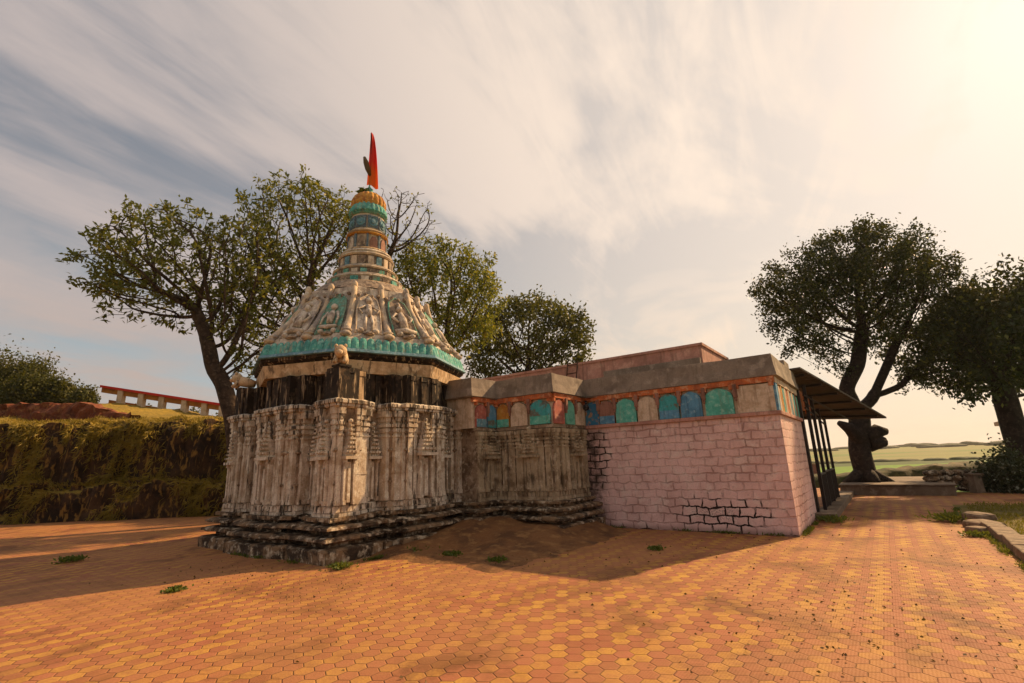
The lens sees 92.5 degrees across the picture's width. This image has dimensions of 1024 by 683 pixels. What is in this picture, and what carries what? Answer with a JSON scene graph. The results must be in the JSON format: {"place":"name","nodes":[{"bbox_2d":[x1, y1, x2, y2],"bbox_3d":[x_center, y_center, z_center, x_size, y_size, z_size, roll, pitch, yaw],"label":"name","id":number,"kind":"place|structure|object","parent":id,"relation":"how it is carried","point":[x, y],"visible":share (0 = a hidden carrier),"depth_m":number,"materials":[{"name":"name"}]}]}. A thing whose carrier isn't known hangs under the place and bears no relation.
{"place":"outdoors","nodes":[
{"label":"outdoors","id":0,"kind":"place"},
{"bbox_2d":[0,403,227,524],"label":"hillside","id":1,"kind":"structure","parent":0,"point":[194,458],"depth_m":20.28,"materials":[{"name":"green plant"}]},
{"bbox_2d":[0,334,31,387],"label":"bush","id":2,"kind":"object","parent":1,"relation":"on","point":[3,361],"visible":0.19,"depth_m":30.83,"materials":[{"name":"green plant"}]},
{"bbox_2d":[0,355,58,403],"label":"bush","id":3,"kind":"object","parent":1,"relation":"on","point":[23,389],"visible":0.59,"depth_m":28.38,"materials":[{"name":"green plant"}]},
{"bbox_2d":[0,347,71,390],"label":"bush","id":4,"kind":"object","parent":1,"relation":"on","point":[25,363],"visible":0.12,"depth_m":30.31,"materials":[{"name":"green plant"}]},
{"bbox_2d":[34,371,87,403],"bbox_3d":[-26.961,2.961,29.480,2.720,2.416,2.840,11,-19,-42],"label":"bush","id":5,"kind":"object","parent":1,"relation":"on","point":[57,393],"visible":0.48,"depth_m":28.83,"materials":[{"name":"green plant"}]},
{"bbox_2d":[0,402,140,421],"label":"earth mound","id":6,"kind":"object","parent":1,"relation":"on","point":[44,411],"depth_m":24.37,"materials":[{"name":"brown soil"}]},
{"bbox_2d":[61,383,101,403],"bbox_3d":[-24.784,3.202,28.265,2.370,1.820,1.852,-12,-17,34],"label":"bush","id":7,"kind":"object","parent":1,"relation":"on","point":[84,394],"visible":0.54,"depth_m":28.03,"materials":[{"name":"green plant"}]},
{"bbox_2d":[100,385,222,416],"bbox_3d":[-24.789,5.048,36.159,10.900,3.920,1.200,-2,-14,0],"label":"railing","id":8,"kind":"object","parent":1,"relation":"on","point":[161,399],"visible":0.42,"depth_m":35.88,"materials":[{"name":"red paint"}]},
{"bbox_2d":[189,407,200,412],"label":"bush","id":9,"kind":"object","parent":1,"relation":"on","point":[193,409],"visible":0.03,"depth_m":41.09,"materials":[{"name":"green plant"}]},
{"bbox_2d":[0,488,1023,682],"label":"pavement","id":10,"kind":"structure","parent":0,"point":[65,622],"depth_m":5.50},
{"bbox_2d":[51,554,89,564],"bbox_3d":[-8.745,4.298,9.701,0.674,0.143,0.616,-2,-14,0],"label":"weed","id":11,"kind":"object","parent":10,"relation":"on","point":[68,558],"visible":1,"depth_m":9.66,"materials":[{"name":"green plant"}]},
{"bbox_2d":[160,584,193,593],"bbox_3d":[-4.764,3.502,6.950,0.365,0.090,0.366,-2,-14,0],"label":"weed","id":12,"kind":"object","parent":10,"relation":"on","point":[175,588],"visible":1,"depth_m":6.92,"materials":[{"name":"green plant"}]},
{"bbox_2d":[55,194,301,453],"bbox_3d":[-11.400,0.436,16.982,7.468,11.352,5.806,-2,-14,0],"label":"frangipani tree","id":13,"kind":"object","parent":10,"relation":"on","point":[218,375],"visible":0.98,"depth_m":16.89,"materials":[{"name":"green plant"}]},
{"bbox_2d":[211,163,393,377],"bbox_3d":[-8.278,-0.375,19.255,6.841,13.772,5.073,-2,-14,0],"label":"frangipani tree","id":14,"kind":"object","parent":10,"relation":"on","point":[314,260],"visible":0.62,"depth_m":19.51,"materials":[{"name":"green plant"}]},
{"bbox_2d":[318,560,358,570],"bbox_3d":[-2.830,3.699,8.132,0.543,0.139,0.545,-6,-15,17],"label":"weed","id":15,"kind":"object","parent":10,"relation":"on","point":[339,566],"visible":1,"depth_m":8.06,"materials":[{"name":"green plant"}]},
{"bbox_2d":[376,186,441,257],"bbox_3d":[-4.321,-0.166,19.521,2.947,13.233,2.332,-2,-14,0],"label":"bare tree","id":16,"kind":"object","parent":10,"relation":"on","point":[395,240],"visible":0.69,"depth_m":20.49,"materials":[{"name":"brown plant"}]},
{"bbox_2d":[406,545,439,551],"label":"weed","id":17,"kind":"object","parent":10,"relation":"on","point":[414,548],"visible":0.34,"depth_m":9.21,"materials":[{"name":"green plant"}]},
{"bbox_2d":[392,233,513,357],"bbox_3d":[-2.751,0.877,20.625,5.931,11.645,4.659,-2,-14,0],"label":"leafy tree","id":18,"kind":"object","parent":10,"relation":"on","point":[464,294],"visible":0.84,"depth_m":20.54,"materials":[{"name":"green plant"}]},
{"bbox_2d":[367,516,630,572],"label":"soil","id":19,"kind":"structure","parent":10,"relation":"on","point":[478,542],"depth_m":9.59,"materials":[{"name":"brown soil"}]},
{"bbox_2d":[440,549,462,556],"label":"weed","id":20,"kind":"object","parent":19,"relation":"on","point":[452,553],"visible":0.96,"depth_m":8.88,"materials":[{"name":"green plant"}]},
{"bbox_2d":[485,555,507,562],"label":"weed","id":21,"kind":"object","parent":19,"relation":"on","point":[499,558],"visible":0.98,"depth_m":8.21,"materials":[{"name":"green plant"}]},
{"bbox_2d":[456,284,596,378],"bbox_3d":[0.807,2.521,27.413,8.455,11.473,6.152,-2,-14,0],"label":"round tree","id":22,"kind":"object","parent":10,"relation":"on","point":[515,353],"visible":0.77,"depth_m":27.38,"materials":[{"name":"green plant"}]},
{"bbox_2d":[198,185,885,565],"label":"temple","id":23,"kind":"structure","parent":10,"relation":"on","point":[364,421],"depth_m":11.20,"materials":[{"name":"stone"}]},
{"bbox_2d":[355,187,368,192],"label":"weed plant","id":24,"kind":"object","parent":23,"relation":"on","point":[361,189],"visible":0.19,"depth_m":14.08,"materials":[{"name":"green plant"}]},
{"bbox_2d":[363,132,377,188],"bbox_3d":[-4.163,-5.285,14.491,0.478,2.081,0.206,1,-14,-10],"label":"flag","id":25,"kind":"object","parent":23,"relation":"attached to","point":[371,168],"visible":0.99,"depth_m":14.46,"materials":[{"name":"fabric"}]},
{"bbox_2d":[566,360,577,377],"bbox_3d":[1.782,1.120,14.711,0.383,1.111,0.341,-12,-17,35],"label":"ladder","id":26,"kind":"object","parent":23,"relation":"attached to","point":[567,373],"visible":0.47,"depth_m":14.83,"materials":[{"name":"metal"}]},
{"bbox_2d":[88,510,1020,682],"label":"fallen leaves","id":27,"kind":"object","parent":10,"relation":"on","point":[845,654],"visible":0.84,"depth_m":5.23,"materials":[{"name":"brown plant"}]},
{"bbox_2d":[229,507,1023,571],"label":"edge grass","id":28,"kind":"structure","parent":10,"relation":"on","point":[809,530],"depth_m":8.97,"materials":[{"name":"green plant"}]},
{"bbox_2d":[647,544,665,550],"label":"weed","id":29,"kind":"object","parent":10,"relation":"on","point":[656,547],"visible":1,"depth_m":8.81,"materials":[{"name":"green plant"}]},
{"bbox_2d":[815,514,854,523],"bbox_3d":[7.559,4.172,11.627,0.998,0.200,0.895,-2,-14,0],"label":"weed","id":30,"kind":"object","parent":10,"relation":"on","point":[829,518],"visible":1,"depth_m":11.46,"materials":[{"name":"green plant"}]},
{"bbox_2d":[839,476,956,495],"bbox_3d":[15.885,5.983,20.362,3.430,0.435,6.700,-12,-17,35],"label":"stone platform","id":31,"kind":"object","parent":10,"relation":"on","point":[913,486],"visible":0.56,"depth_m":17.87,"materials":[{"name":"grey stone"}]},
{"bbox_2d":[744,212,1013,482],"bbox_3d":[15.646,-0.020,21.380,10.006,12.076,7.007,-2,-14,0],"label":"shade tree","id":32,"kind":"object","parent":31,"relation":"on","point":[861,264],"visible":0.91,"depth_m":20.65,"materials":[{"name":"green plant"}]},
{"bbox_2d":[912,508,967,521],"bbox_3d":[9.907,3.889,10.982,1.184,0.279,1.293,-2,-14,0],"label":"weed","id":33,"kind":"object","parent":10,"relation":"on","point":[949,516],"visible":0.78,"depth_m":11.00,"materials":[{"name":"green plant"}]},
{"bbox_2d":[922,469,986,491],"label":"stone wall","id":34,"kind":"structure","parent":10,"relation":"on","point":[957,477],"depth_m":18.29,"materials":[{"name":"grey stone"}]},
{"bbox_2d":[957,529,989,537],"bbox_3d":[8.464,3.529,9.040,0.591,0.139,0.472,8,-17,-35],"label":"weed","id":35,"kind":"object","parent":10,"relation":"on","point":[974,533],"visible":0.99,"depth_m":8.99,"materials":[{"name":"green plant"}]},
{"bbox_2d":[963,473,985,492],"bbox_3d":[16.790,5.148,17.742,0.400,0.730,0.400,-2,-14,0],"label":"marker post","id":36,"kind":"object","parent":10,"relation":"on","point":[975,484],"visible":0.82,"depth_m":17.64,"materials":[{"name":"grey stone"}]},
{"bbox_2d":[0,0,1023,448],"label":"sky","id":37,"kind":"structure","parent":0,"point":[637,161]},
{"bbox_2d":[814,461,995,487],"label":"earth bank","id":38,"kind":"structure","parent":0,"point":[905,471],"depth_m":26.98,"materials":[{"name":"green plant"}]},
{"bbox_2d":[810,445,1004,537],"bbox_3d":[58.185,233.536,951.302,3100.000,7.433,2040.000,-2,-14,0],"label":"ground","id":39,"kind":"structure","parent":0,"point":[909,453],"depth_m":214.49,"materials":[{"name":"yellow plant"}]},
{"bbox_2d":[812,463,816,473],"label":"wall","id":40,"kind":"structure","parent":39,"relation":"on","point":[814,468],"depth_m":28.05,"materials":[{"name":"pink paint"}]},
{"bbox_2d":[809,440,1004,463],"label":"treeline","id":41,"kind":"object","parent":39,"relation":"on","point":[933,445],"visible":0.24,"depth_m":364.63,"materials":[{"name":"green plant"}]},
{"bbox_2d":[902,253,1023,460],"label":"shade tree","id":42,"kind":"object","parent":39,"relation":"on","point":[1003,374],"visible":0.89,"depth_m":19.03,"materials":[{"name":"green plant"}]},
{"bbox_2d":[964,433,1023,493],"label":"bush","id":43,"kind":"object","parent":39,"relation":"on","point":[1004,473],"visible":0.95,"depth_m":17.45,"materials":[{"name":"green plant"}]},
{"bbox_2d":[953,501,1023,561],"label":"verge","id":44,"kind":"structure","parent":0,"point":[965,509],"depth_m":11.68,"materials":[{"name":"green plant"}]},
{"bbox_2d":[964,526,987,531],"bbox_3d":[8.988,3.636,9.464,0.282,0.125,0.349,-2,-14,0],"label":"boulder","id":45,"kind":"object","parent":44,"relation":"on","point":[978,528],"visible":0.69,"depth_m":9.41,"materials":[{"name":"stone"}]},
{"bbox_2d":[961,511,998,520],"bbox_3d":[10.054,3.805,10.546,0.426,0.271,0.546,-2,-14,0],"label":"boulder","id":46,"kind":"object","parent":44,"relation":"on","point":[978,515],"visible":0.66,"depth_m":10.43,"materials":[{"name":"stone"}]},
{"bbox_2d":[962,519,1006,526],"bbox_3d":[9.591,3.716,9.951,0.497,0.169,0.700,-2,-14,0],"label":"boulder","id":47,"kind":"object","parent":44,"relation":"on","point":[972,522],"visible":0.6,"depth_m":10.00,"materials":[{"name":"stone"}]},
{"bbox_2d":[980,522,1006,531],"bbox_3d":[9.293,3.619,9.422,0.313,0.214,0.755,-11,-17,33],"label":"kerb stone","id":48,"kind":"object","parent":44,"relation":"on","point":[989,524],"visible":0.41,"depth_m":9.41,"materials":[{"name":"grey stone"}]},
{"bbox_2d":[989,526,1019,541],"bbox_3d":[8.739,3.449,8.670,0.315,0.218,1.069,-12,-17,36],"label":"kerb stone","id":49,"kind":"object","parent":44,"relation":"on","point":[996,532],"visible":0.44,"depth_m":8.66,"materials":[{"name":"grey stone"}]},
{"bbox_2d":[1002,534,1023,554],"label":"kerb stone","id":50,"kind":"object","parent":44,"relation":"on","point":[1010,540],"visible":0.52,"depth_m":7.83,"materials":[{"name":"grey stone"}]},
{"bbox_2d":[1013,545,1023,562],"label":"kerb stone","id":51,"kind":"object","parent":44,"relation":"on","point":[1018,551],"visible":0.68,"depth_m":7.15,"materials":[{"name":"grey stone"}]}
]}

